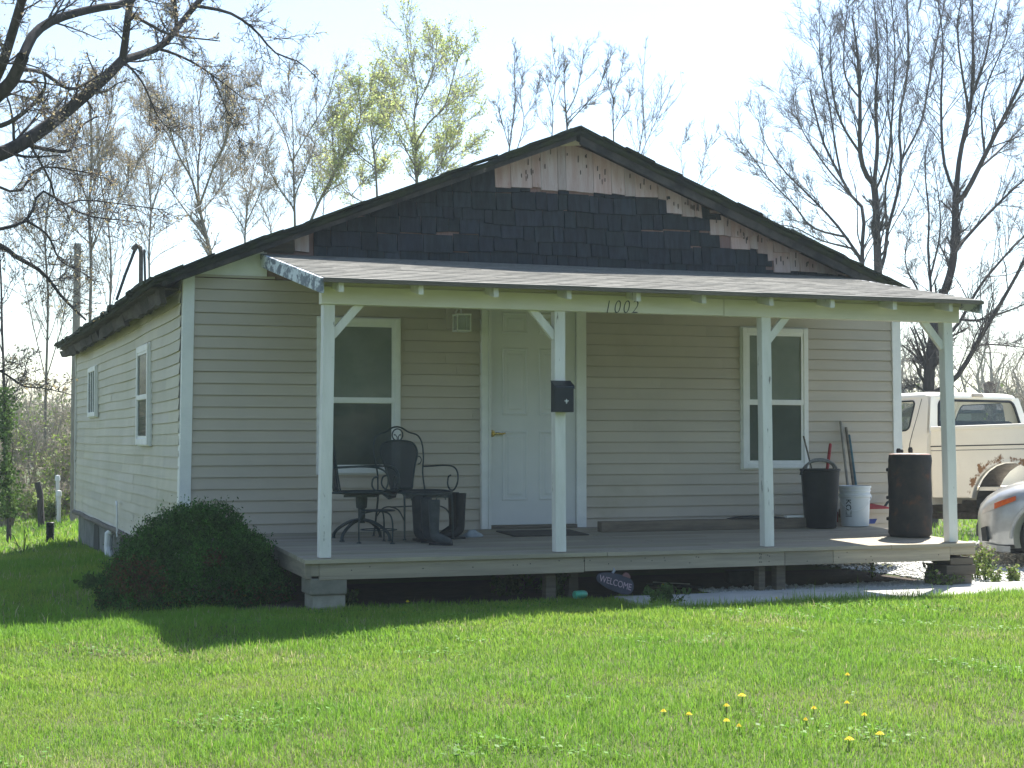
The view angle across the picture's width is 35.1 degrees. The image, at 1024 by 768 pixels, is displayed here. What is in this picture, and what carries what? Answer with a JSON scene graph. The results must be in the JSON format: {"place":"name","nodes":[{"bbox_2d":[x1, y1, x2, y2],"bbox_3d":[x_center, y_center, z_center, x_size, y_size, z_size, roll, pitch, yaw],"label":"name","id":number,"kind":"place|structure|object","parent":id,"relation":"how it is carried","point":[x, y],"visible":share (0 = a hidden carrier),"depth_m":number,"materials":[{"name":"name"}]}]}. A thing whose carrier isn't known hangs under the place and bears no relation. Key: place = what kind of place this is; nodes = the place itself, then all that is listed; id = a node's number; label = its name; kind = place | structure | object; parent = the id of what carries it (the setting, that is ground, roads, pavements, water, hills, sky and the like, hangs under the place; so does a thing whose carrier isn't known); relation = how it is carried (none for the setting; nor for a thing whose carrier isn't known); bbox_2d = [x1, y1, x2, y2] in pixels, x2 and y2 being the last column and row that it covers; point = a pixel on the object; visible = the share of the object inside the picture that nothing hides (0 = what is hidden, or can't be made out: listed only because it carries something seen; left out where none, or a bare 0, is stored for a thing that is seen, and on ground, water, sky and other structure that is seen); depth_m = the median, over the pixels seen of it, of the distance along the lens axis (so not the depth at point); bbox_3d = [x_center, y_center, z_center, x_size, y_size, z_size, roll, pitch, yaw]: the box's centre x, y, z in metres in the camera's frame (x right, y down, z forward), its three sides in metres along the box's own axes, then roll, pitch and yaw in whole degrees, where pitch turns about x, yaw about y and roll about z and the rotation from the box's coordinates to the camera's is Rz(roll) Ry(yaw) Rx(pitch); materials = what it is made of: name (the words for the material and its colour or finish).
{"place":"outdoors","nodes":[
{"label":"outdoors","id":0,"kind":"place"},
{"bbox_2d":[0,455,1023,767],"bbox_3d":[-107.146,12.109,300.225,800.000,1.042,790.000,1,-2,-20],"label":"lawn ground","id":1,"kind":"structure","parent":0,"point":[294,577],"depth_m":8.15,"materials":[{"name":"green plant"}]},
{"bbox_2d":[0,489,33,526],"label":"brush shrub","id":2,"kind":"object","parent":1,"relation":"on","point":[22,506],"visible":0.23,"depth_m":30.92,"materials":[{"name":"green plant"}]},
{"bbox_2d":[0,402,36,492],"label":"brush shrub","id":3,"kind":"object","parent":1,"relation":"on","point":[1,448],"visible":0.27,"depth_m":34.11,"materials":[{"name":"green plant"}]},
{"bbox_2d":[0,222,40,542],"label":"ivy clad tree","id":4,"kind":"object","parent":1,"relation":"on","point":[9,508],"visible":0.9,"depth_m":24.90,"materials":[{"name":"green plant"}]},
{"bbox_2d":[6,529,39,553],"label":"strappy weed","id":5,"kind":"object","parent":1,"relation":"on","point":[18,545],"visible":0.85,"depth_m":21.29,"materials":[{"name":"green plant"}]},
{"bbox_2d":[0,386,56,514],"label":"brush shrub","id":6,"kind":"object","parent":1,"relation":"on","point":[24,441],"visible":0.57,"depth_m":36.06,"materials":[{"name":"brown plant"}]},
{"bbox_2d":[2,475,54,518],"bbox_3d":[-9.814,2.313,32.889,1.064,1.051,1.023,0,-2,8],"label":"brush shrub","id":7,"kind":"object","parent":1,"relation":"on","point":[32,492],"visible":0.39,"depth_m":32.80,"materials":[{"name":"green plant"}]},
{"bbox_2d":[0,370,64,497],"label":"brush shrub","id":8,"kind":"object","parent":1,"relation":"on","point":[28,414],"visible":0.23,"depth_m":43.83,"materials":[{"name":"brown plant"}]},
{"bbox_2d":[34,482,44,527],"bbox_3d":[-8.437,2.210,28.939,0.193,0.925,0.120,1,-2,-20],"label":"fence post","id":9,"kind":"object","parent":1,"relation":"on","point":[40,504],"visible":0.79,"depth_m":28.90,"materials":[{"name":"grey wood"}]},
{"bbox_2d":[15,384,70,498],"bbox_3d":[-11.054,1.489,38.076,1.968,3.025,2.066,0,-2,4],"label":"brush shrub","id":10,"kind":"object","parent":1,"relation":"on","point":[46,450],"visible":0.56,"depth_m":37.95,"materials":[{"name":"brown plant"}]},
{"bbox_2d":[15,364,71,492],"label":"brush shrub","id":11,"kind":"object","parent":1,"relation":"on","point":[51,415],"visible":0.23,"depth_m":45.60,"materials":[{"name":"brown plant"}]},
{"bbox_2d":[26,493,65,521],"bbox_3d":[-8.924,2.463,31.007,0.745,0.872,0.779,1,-2,-20],"label":"brush shrub","id":12,"kind":"object","parent":1,"relation":"on","point":[49,507],"visible":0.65,"depth_m":30.85,"materials":[{"name":"green plant"}]},
{"bbox_2d":[46,522,54,542],"bbox_3d":[-6.625,2.130,23.237,0.120,0.300,0.120,1,-2,-20],"label":"drain pipe stub","id":13,"kind":"object","parent":1,"relation":"on","point":[50,530],"visible":0.92,"depth_m":23.19,"materials":[{"name":"black plastic"}]},
{"bbox_2d":[37,396,70,480],"bbox_3d":[-10.804,1.528,40.148,1.948,2.769,1.947,1,-2,-20],"label":"brush shrub","id":14,"kind":"object","parent":1,"relation":"on","point":[56,411],"visible":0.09,"depth_m":39.89,"materials":[{"name":"brown plant"}]},
{"bbox_2d":[41,418,70,494],"bbox_3d":[-9.681,1.751,35.084,1.337,2.154,1.628,1,-2,-20],"label":"brush shrub","id":15,"kind":"object","parent":1,"relation":"on","point":[63,473],"visible":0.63,"depth_m":34.88,"materials":[{"name":"green plant"}]},
{"bbox_2d":[45,480,69,516],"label":"brush shrub","id":16,"kind":"object","parent":1,"relation":"on","point":[65,505],"visible":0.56,"depth_m":31.83,"materials":[{"name":"green plant"}]},
{"bbox_2d":[55,475,59,519],"bbox_3d":[-8.681,2.181,30.943,0.100,0.889,0.100,1,-2,-20],"label":"vent pipe","id":17,"kind":"object","parent":1,"relation":"on","point":[57,478],"visible":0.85,"depth_m":30.92,"materials":[{"name":"white paint"}]},
{"bbox_2d":[56,490,61,522],"bbox_3d":[-8.373,2.272,29.939,0.100,0.616,0.100,1,-2,-20],"label":"vent pipe","id":18,"kind":"object","parent":1,"relation":"on","point":[58,493],"visible":0.91,"depth_m":29.91,"materials":[{"name":"white paint"}]},
{"bbox_2d":[48,366,70,422],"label":"brush shrub","id":19,"kind":"object","parent":1,"relation":"on","point":[65,383],"visible":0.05,"depth_m":47.35,"materials":[{"name":"brown plant"}]},
{"bbox_2d":[0,67,136,488],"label":"budding tree","id":20,"kind":"object","parent":1,"relation":"on","point":[35,238],"visible":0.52,"depth_m":40.06,"materials":[{"name":"brown plant"}]},
{"bbox_2d":[70,243,80,521],"bbox_3d":[-8.074,0.066,29.998,0.165,5.360,0.202,1,-2,-20],"label":"utility pole","id":21,"kind":"object","parent":1,"relation":"on","point":[76,322],"visible":0.43,"depth_m":29.94,"materials":[{"name":"grey wood"}]},
{"bbox_2d":[73,570,105,588],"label":"leafy weed","id":22,"kind":"object","parent":1,"relation":"on","point":[88,577],"visible":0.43,"depth_m":14.22,"materials":[{"name":"green plant"}]},
{"bbox_2d":[22,61,182,321],"bbox_3d":[-8.370,-1.921,33.960,3.256,9.328,3.658,-1,-2,30],"label":"budding tree","id":23,"kind":"object","parent":1,"relation":"on","point":[101,155],"visible":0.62,"depth_m":33.32,"materials":[{"name":"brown plant"}]},
{"bbox_2d":[98,64,198,277],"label":"budding tree","id":24,"kind":"object","parent":1,"relation":"on","point":[150,192],"visible":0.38,"depth_m":42.14,"materials":[{"name":"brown plant"}]},
{"bbox_2d":[0,0,327,401],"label":"spreading tree","id":25,"kind":"object","parent":1,"relation":"on","point":[23,141],"visible":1,"depth_m":15.65,"materials":[{"name":"brown plant"}]},
{"bbox_2d":[111,45,263,254],"bbox_3d":[-6.862,-2.445,34.364,3.418,10.024,5.909,1,-2,-15],"label":"budding tree","id":26,"kind":"object","parent":1,"relation":"on","point":[198,223],"visible":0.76,"depth_m":34.09,"materials":[{"name":"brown plant"}]},
{"bbox_2d":[87,494,298,613],"bbox_3d":[-2.496,1.303,12.766,1.737,0.939,1.376,1,-2,-20],"label":"evergreen bush","id":27,"kind":"object","parent":1,"relation":"on","point":[155,556],"visible":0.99,"depth_m":12.44,"materials":[{"name":"green plant"}]},
{"bbox_2d":[199,46,356,232],"bbox_3d":[-5.007,-2.654,36.289,3.448,10.575,5.346,1,-2,-20],"label":"budding tree","id":28,"kind":"object","parent":1,"relation":"on","point":[292,160],"visible":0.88,"depth_m":36.27,"materials":[{"name":"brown plant"}]},
{"bbox_2d":[201,51,355,242],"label":"budding tree","id":29,"kind":"object","parent":1,"relation":"on","point":[248,199],"visible":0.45,"depth_m":42.17,"materials":[{"name":"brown plant"}]},
{"bbox_2d":[288,58,408,219],"bbox_3d":[-3.944,-2.437,36.762,3.051,10.178,3.699,-1,-2,22],"label":"budding tree","id":30,"kind":"object","parent":1,"relation":"on","point":[339,154],"visible":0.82,"depth_m":36.56,"materials":[{"name":"green plant"}]},
{"bbox_2d":[356,0,493,182],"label":"budding tree","id":31,"kind":"object","parent":1,"relation":"on","point":[417,165],"visible":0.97,"depth_m":36.07,"materials":[{"name":"green plant"}]},
{"bbox_2d":[0,274,1023,467],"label":"woodland","id":32,"kind":"object","parent":1,"relation":"on","point":[979,382],"visible":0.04,"depth_m":76.84,"materials":[{"name":"brown plant"}]},
{"bbox_2d":[0,600,1023,765],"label":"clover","id":33,"kind":"object","parent":1,"relation":"on","point":[582,749],"visible":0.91,"depth_m":8.10,"materials":[{"name":"green plant"}]},
{"bbox_2d":[487,37,544,150],"bbox_3d":[0.190,-2.760,38.268,0.976,10.921,3.006,-1,-2,16],"label":"bare sapling","id":34,"kind":"object","parent":1,"relation":"on","point":[515,101],"visible":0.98,"depth_m":38.34,"materials":[{"name":"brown plant"}]},
{"bbox_2d":[9,378,1023,443],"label":"undergrowth","id":35,"kind":"object","parent":1,"relation":"on","point":[1001,385],"visible":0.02,"depth_m":77.83,"materials":[{"name":"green plant"}]},
{"bbox_2d":[54,80,983,610],"bbox_3d":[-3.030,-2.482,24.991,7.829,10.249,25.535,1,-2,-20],"label":"house","id":36,"kind":"structure","parent":1,"relation":"on","point":[708,352],"depth_m":14.70,"materials":[{"name":"beige plastic"}]},
{"bbox_2d":[87,365,98,417],"bbox_3d":[-5.414,0.103,20.924,0.052,0.664,0.954,1,-2,-20],"label":"window","id":37,"kind":"structure","parent":36,"relation":"in","point":[92,378],"depth_m":20.77,"materials":[{"name":"white glass"}]},
{"bbox_2d":[135,342,151,445],"bbox_3d":[-3.661,0.111,16.105,0.052,1.014,0.904,1,-2,-20],"label":"window","id":38,"kind":"structure","parent":36,"relation":"in","point":[143,416],"depth_m":16.02,"materials":[{"name":"white glass"}]},
{"bbox_2d":[316,316,400,474],"bbox_3d":[-1.355,0.104,14.372,0.764,1.399,0.052,1,-2,-20],"label":"window","id":39,"kind":"structure","parent":36,"relation":"in","point":[367,353],"depth_m":14.38,"materials":[{"name":"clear glass"}]},
{"bbox_2d":[332,440,397,541],"bbox_3d":[-1.280,0.830,13.624,0.599,0.958,0.586,0,-2,4],"label":"patio chair","id":40,"kind":"object","parent":36,"relation":"on","point":[361,496],"visible":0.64,"depth_m":13.57,"materials":[{"name":"black metal"}]},
{"bbox_2d":[357,509,396,543],"bbox_3d":[-1.116,1.174,13.368,0.342,0.276,0.330,1,-2,-20],"label":"side table","id":41,"kind":"object","parent":36,"relation":"on","point":[365,511],"visible":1,"depth_m":13.31,"materials":[{"name":"black metal"}]},
{"bbox_2d":[372,426,458,540],"bbox_3d":[-0.848,0.836,13.860,0.586,0.958,0.601,1,-2,-32],"label":"patio chair","id":42,"kind":"object","parent":36,"relation":"on","point":[400,456],"visible":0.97,"depth_m":14.02,"materials":[{"name":"black metal"}]},
{"bbox_2d":[412,496,425,541],"bbox_3d":[-0.765,1.124,13.537,0.090,0.379,0.214,1,-2,-35],"label":"rubber boot","id":43,"kind":"object","parent":36,"relation":"on","point":[416,510],"visible":0.91,"depth_m":13.55,"materials":[{"name":"black rubber"}]},
{"bbox_2d":[421,497,434,542],"bbox_3d":[-0.670,1.128,13.391,0.214,0.374,0.090,-2,-3,40],"label":"rubber boot","id":44,"kind":"object","parent":36,"relation":"on","point":[425,520],"visible":0.81,"depth_m":13.39,"materials":[{"name":"black rubber"}]},
{"bbox_2d":[428,500,452,544],"bbox_3d":[-0.585,1.133,13.257,0.214,0.369,0.090,-1,-2,18],"label":"rubber boot","id":45,"kind":"object","parent":36,"relation":"on","point":[437,537],"visible":1,"depth_m":13.24,"materials":[{"name":"black rubber"}]},
{"bbox_2d":[440,492,458,534],"bbox_3d":[-0.546,1.125,13.933,0.090,0.384,0.213,-2,-3,45],"label":"rubber boot","id":46,"kind":"object","parent":36,"relation":"on","point":[446,529],"visible":0.3,"depth_m":13.94,"materials":[{"name":"black rubber"}]},
{"bbox_2d":[444,493,465,538],"bbox_3d":[-0.489,1.124,13.778,0.213,0.389,0.090,1,-2,-30],"label":"rubber boot","id":47,"kind":"object","parent":36,"relation":"on","point":[460,502],"visible":0.81,"depth_m":13.77,"materials":[{"name":"black rubber"}]},
{"bbox_2d":[460,530,483,537],"bbox_3d":[-0.345,1.290,13.989,0.233,0.068,0.117,1,-2,-20],"label":"cloth rag","id":48,"kind":"object","parent":36,"relation":"on","point":[471,533],"visible":0.95,"depth_m":13.96,"materials":[{"name":"white fabric"}]},
{"bbox_2d":[491,310,575,524],"bbox_3d":[0.193,0.273,14.911,0.856,2.035,0.087,1,-2,-20],"label":"door","id":49,"kind":"structure","parent":36,"relation":"in","point":[521,464],"depth_m":14.90,"materials":[{"name":"white paint"}]},
{"bbox_2d":[496,529,588,536],"bbox_3d":[0.268,1.321,14.376,0.702,0.028,0.475,1,-2,-20],"label":"door mat","id":50,"kind":"object","parent":36,"relation":"on","point":[524,533],"depth_m":14.31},
{"bbox_2d":[550,380,574,411],"bbox_3d":[0.400,0.097,12.812,0.172,0.251,0.094,1,-2,-20],"label":"mailbox","id":51,"kind":"object","parent":36,"relation":"attached to","point":[562,396],"visible":1,"depth_m":12.78,"materials":[{"name":"black metal"}]},
{"bbox_2d":[597,517,805,531],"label":"timber beam","id":52,"kind":"structure","parent":36,"relation":"on","point":[673,525],"depth_m":14.88,"materials":[{"name":"grey wood"}]},
{"bbox_2d":[727,516,784,518],"bbox_3d":[2.285,1.245,15.162,0.590,0.022,0.110,1,-2,-20],"label":"roofing scrap","id":53,"kind":"object","parent":52,"relation":"on","point":[744,517],"visible":0.84,"depth_m":15.09,"materials":[{"name":"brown wood"}]},
{"bbox_2d":[739,326,808,469],"bbox_3d":[2.563,0.138,15.798,0.744,1.389,0.052,1,-2,-20],"label":"window","id":54,"kind":"structure","parent":36,"relation":"in","point":[789,349],"depth_m":15.81,"materials":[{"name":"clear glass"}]},
{"bbox_2d":[800,458,840,528],"bbox_3d":[2.917,1.030,15.332,0.382,0.660,0.382,-1,-2,15],"label":"plastic bin","id":55,"kind":"object","parent":36,"relation":"on","point":[820,488],"visible":1,"depth_m":15.19,"materials":[{"name":"grey plastic"}]},
{"bbox_2d":[803,436,811,468],"bbox_3d":[2.872,0.908,15.394,0.217,0.832,0.016,-1,-2,24],"label":"fire poker","id":56,"kind":"object","parent":55,"relation":"in","point":[807,451],"visible":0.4,"depth_m":15.42,"materials":[{"name":"grey metal"}]},
{"bbox_2d":[826,443,831,468],"bbox_3d":[2.991,0.946,15.453,0.192,0.760,0.032,2,-3,-44],"label":"red handled tool","id":57,"kind":"object","parent":55,"relation":"in","point":[829,454],"visible":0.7,"depth_m":15.49,"materials":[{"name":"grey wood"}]},
{"bbox_2d":[838,485,871,526],"bbox_3d":[3.299,1.171,15.592,0.317,0.387,0.317,1,-2,-20],"label":"bucket","id":58,"kind":"object","parent":36,"relation":"on","point":[854,504],"visible":0.99,"depth_m":15.47,"materials":[{"name":"white plastic"}]},
{"bbox_2d":[839,421,848,484],"bbox_3d":[3.264,0.853,15.827,0.027,0.988,0.400,0,-2,-4],"label":"rake handle","id":59,"kind":"object","parent":58,"relation":"in","point":[844,453],"visible":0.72,"depth_m":15.89,"materials":[{"name":"grey wood"}]},
{"bbox_2d":[845,427,854,484],"bbox_3d":[3.326,0.884,15.854,0.027,0.929,0.387,0,-2,-6],"label":"shovel handle","id":60,"kind":"object","parent":58,"relation":"in","point":[849,456],"visible":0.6,"depth_m":15.92,"materials":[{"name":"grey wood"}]},
{"bbox_2d":[848,434,856,484],"bbox_3d":[3.354,0.921,15.850,0.027,0.856,0.404,0,-2,-5],"label":"broom handle","id":61,"kind":"object","parent":58,"relation":"in","point":[853,465],"visible":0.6,"depth_m":15.92,"materials":[{"name":"teal paint"}]},
{"bbox_2d":[869,519,876,523],"bbox_3d":[3.442,1.345,15.876,0.310,0.046,0.228,0,-2,-12],"label":"tarp","id":62,"kind":"object","parent":36,"relation":"on","point":[872,521],"visible":0.27,"depth_m":15.84,"materials":[{"name":"blue plastic"}]},
{"bbox_3d":[3.351,1.278,15.967,0.183,0.085,0.200,1,-2,-20],"label":"cardboard box","id":63,"kind":"object","parent":62,"relation":"on","visible":0},
{"bbox_2d":[870,500,888,508],"bbox_3d":[3.636,1.167,16.053,0.428,0.140,0.088,1,-2,-20],"label":"car jack","id":64,"kind":"object","parent":63,"relation":"on","point":[874,506],"visible":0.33,"depth_m":16.01,"materials":[{"name":"red paint"}]},
{"bbox_2d":[886,447,932,537],"bbox_3d":[3.580,0.970,14.570,0.390,0.801,0.389,1,-2,-20],"label":"barrel","id":65,"kind":"object","parent":36,"relation":"on","point":[909,496],"visible":1,"depth_m":14.41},
{"bbox_2d":[531,30,621,135],"bbox_3d":[1.604,-2.964,38.061,1.793,11.314,3.015,1,-2,-20],"label":"bare sapling","id":66,"kind":"object","parent":1,"relation":"on","point":[565,111],"visible":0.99,"depth_m":38.38,"materials":[{"name":"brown plant"}]},
{"bbox_2d":[572,590,587,598],"bbox_3d":[0.540,1.670,12.850,0.118,0.066,0.066,1,-2,-35],"label":"drinks can","id":67,"kind":"object","parent":1,"relation":"on","point":[581,594],"visible":0.98,"depth_m":12.82,"materials":[{"name":"metal"}]},
{"bbox_2d":[243,569,918,610],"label":"dirt under porch","id":68,"kind":"structure","parent":1,"relation":"on","point":[442,591],"depth_m":14.10,"materials":[{"name":"brown soil"}]},
{"bbox_2d":[344,588,358,605],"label":"leafy weed","id":69,"kind":"object","parent":68,"relation":"on","point":[350,596],"visible":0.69,"depth_m":12.46,"materials":[{"name":"green plant"}]},
{"bbox_2d":[489,574,537,595],"bbox_3d":[0.016,1.632,13.271,0.426,0.234,0.395,1,-2,-20],"label":"leafy weed","id":70,"kind":"object","parent":68,"relation":"on","point":[513,584],"visible":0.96,"depth_m":13.25,"materials":[{"name":"green plant"}]},
{"bbox_2d":[535,573,570,596],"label":"leafy weed","id":71,"kind":"object","parent":68,"relation":"on","point":[560,583],"visible":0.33,"depth_m":13.09,"materials":[{"name":"green plant"}]},
{"bbox_2d":[646,582,703,587],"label":"black rods","id":72,"kind":"object","parent":68,"relation":"on","point":[673,584],"visible":0.89,"depth_m":13.79,"materials":[{"name":"plastic"}]},
{"bbox_2d":[724,569,753,582],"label":"concrete block","id":73,"kind":"structure","parent":68,"relation":"on","point":[740,576],"depth_m":14.42,"materials":[{"name":"grey concrete"}]},
{"bbox_2d":[868,563,875,577],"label":"flowering weed","id":74,"kind":"object","parent":68,"relation":"on","point":[871,565],"visible":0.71,"depth_m":14.90,"materials":[{"name":"green plant"}]},
{"bbox_2d":[597,37,721,188],"bbox_3d":[3.627,-2.888,38.347,3.308,11.184,2.516,1,-2,-20],"label":"bare sapling","id":75,"kind":"object","parent":1,"relation":"on","point":[612,102],"visible":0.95,"depth_m":38.64,"materials":[{"name":"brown plant"}]},
{"bbox_2d":[614,581,1023,605],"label":"footpath","id":76,"kind":"structure","parent":1,"relation":"on","point":[731,596],"depth_m":13.30,"materials":[{"name":"concrete"}]},
{"bbox_2d":[596,567,633,594],"bbox_3d":[0.815,1.558,12.809,0.322,0.214,0.056,1,-2,-20],"label":"welcome sign","id":77,"kind":"object","parent":76,"relation":"on","point":[618,583],"visible":1,"depth_m":12.80,"materials":[{"name":"stone"}]},
{"bbox_2d":[642,582,691,603],"bbox_3d":[1.172,1.626,12.448,0.314,0.187,0.320,2,-3,-42],"label":"grass tuft","id":78,"kind":"object","parent":76,"relation":"on","point":[664,589],"visible":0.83,"depth_m":12.46,"materials":[{"name":"green plant"}]},
{"bbox_2d":[929,569,955,584],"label":"flowering weed","id":79,"kind":"object","parent":76,"relation":"on","point":[938,574],"visible":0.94,"depth_m":13.98,"materials":[{"name":"green plant"}]},
{"bbox_2d":[715,0,981,273],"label":"upright tree","id":80,"kind":"object","parent":1,"relation":"on","point":[876,225],"visible":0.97,"depth_m":29.22,"materials":[{"name":"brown plant"}]},
{"bbox_2d":[856,0,1023,526],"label":"upright tree","id":81,"kind":"object","parent":1,"relation":"on","point":[928,360],"visible":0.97,"depth_m":24.21,"materials":[{"name":"brown plant"}]},
{"bbox_2d":[879,541,1023,582],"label":"gravel drive","id":82,"kind":"structure","parent":1,"relation":"on","point":[913,565],"depth_m":16.30,"materials":[{"name":"grey gravel"}]},
{"bbox_2d":[698,541,1023,592],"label":"gravel","id":83,"kind":"structure","parent":82,"relation":"on","point":[917,576],"depth_m":15.25,"materials":[{"name":"grey gravel"}]},
{"bbox_2d":[952,573,964,582],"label":"flowering weed","id":84,"kind":"object","parent":83,"relation":"on","point":[962,579],"visible":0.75,"depth_m":14.05,"materials":[{"name":"green plant"}]},
{"bbox_2d":[965,542,989,578],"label":"flowering weed","id":85,"kind":"object","parent":82,"relation":"on","point":[976,557],"visible":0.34,"depth_m":14.81,"materials":[{"name":"green plant"}]},
{"bbox_2d":[970,546,999,579],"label":"flowering weed","id":86,"kind":"object","parent":82,"relation":"on","point":[984,565],"visible":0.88,"depth_m":14.60,"materials":[{"name":"green plant"}]},
{"bbox_2d":[985,564,1003,581],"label":"flowering weed","id":87,"kind":"object","parent":82,"relation":"on","point":[996,577],"visible":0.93,"depth_m":14.40,"materials":[{"name":"green plant"}]},
{"bbox_2d":[976,481,1023,552],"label":"parked car","id":88,"kind":"object","parent":82,"relation":"on","point":[1000,525],"visible":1,"depth_m":16.09,"materials":[{"name":"silver metal"}]},
{"bbox_2d":[1004,564,1019,581],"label":"flowering weed","id":89,"kind":"object","parent":82,"relation":"on","point":[1011,574],"visible":0.95,"depth_m":14.45,"materials":[{"name":"green plant"}]},
{"bbox_2d":[1011,567,1020,580],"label":"flowering weed","id":90,"kind":"object","parent":82,"relation":"on","point":[1017,577],"visible":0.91,"depth_m":14.48,"materials":[{"name":"green plant"}]},
{"bbox_2d":[901,392,1023,553],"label":"pickup truck","id":91,"kind":"object","parent":1,"relation":"on","point":[989,457],"visible":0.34,"depth_m":18.20,"materials":[{"name":"cream paint"},{"name":"dark glass"},{"name":"rubber"}]},
{"bbox_2d":[972,351,1023,420],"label":"brush shrub","id":92,"kind":"object","parent":1,"relation":"on","point":[1016,387],"visible":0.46,"depth_m":40.40,"materials":[{"name":"brown plant"}]},
{"bbox_2d":[974,380,1023,420],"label":"brush shrub","id":93,"kind":"object","parent":1,"relation":"on","point":[991,415],"visible":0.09,"depth_m":43.65,"materials":[{"name":"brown plant"}]},
{"bbox_2d":[979,400,1023,420],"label":"brush shrub","id":94,"kind":"object","parent":1,"relation":"on","point":[993,413],"visible":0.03,"depth_m":36.34,"materials":[{"name":"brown plant"}]},
{"bbox_2d":[990,349,1023,406],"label":"brush shrub","id":95,"kind":"object","parent":1,"relation":"on","point":[1014,381],"visible":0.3,"depth_m":46.20,"materials":[{"name":"brown plant"}]},
{"label":"gravel strip","id":96,"kind":"structure","parent":1,"relation":"on","visible":0},
{"bbox_2d":[922,562,936,583],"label":"flowering weed","id":97,"kind":"object","parent":96,"relation":"on","point":[927,572],"visible":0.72,"depth_m":14.19,"materials":[{"name":"green plant"}]},
{"bbox_2d":[0,0,1023,427],"label":"sky","id":98,"kind":"structure","parent":0,"point":[717,45],"materials":[{"name":"white"}]},
{"bbox_2d":[784,515,803,517],"bbox_3d":[2.666,1.250,15.311,0.184,0.019,0.060,1,-2,-20],"label":"trim offcut","id":99,"kind":"object","parent":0,"point":[789,516],"depth_m":15.28,"materials":[{"name":"white wood"}]}
]}

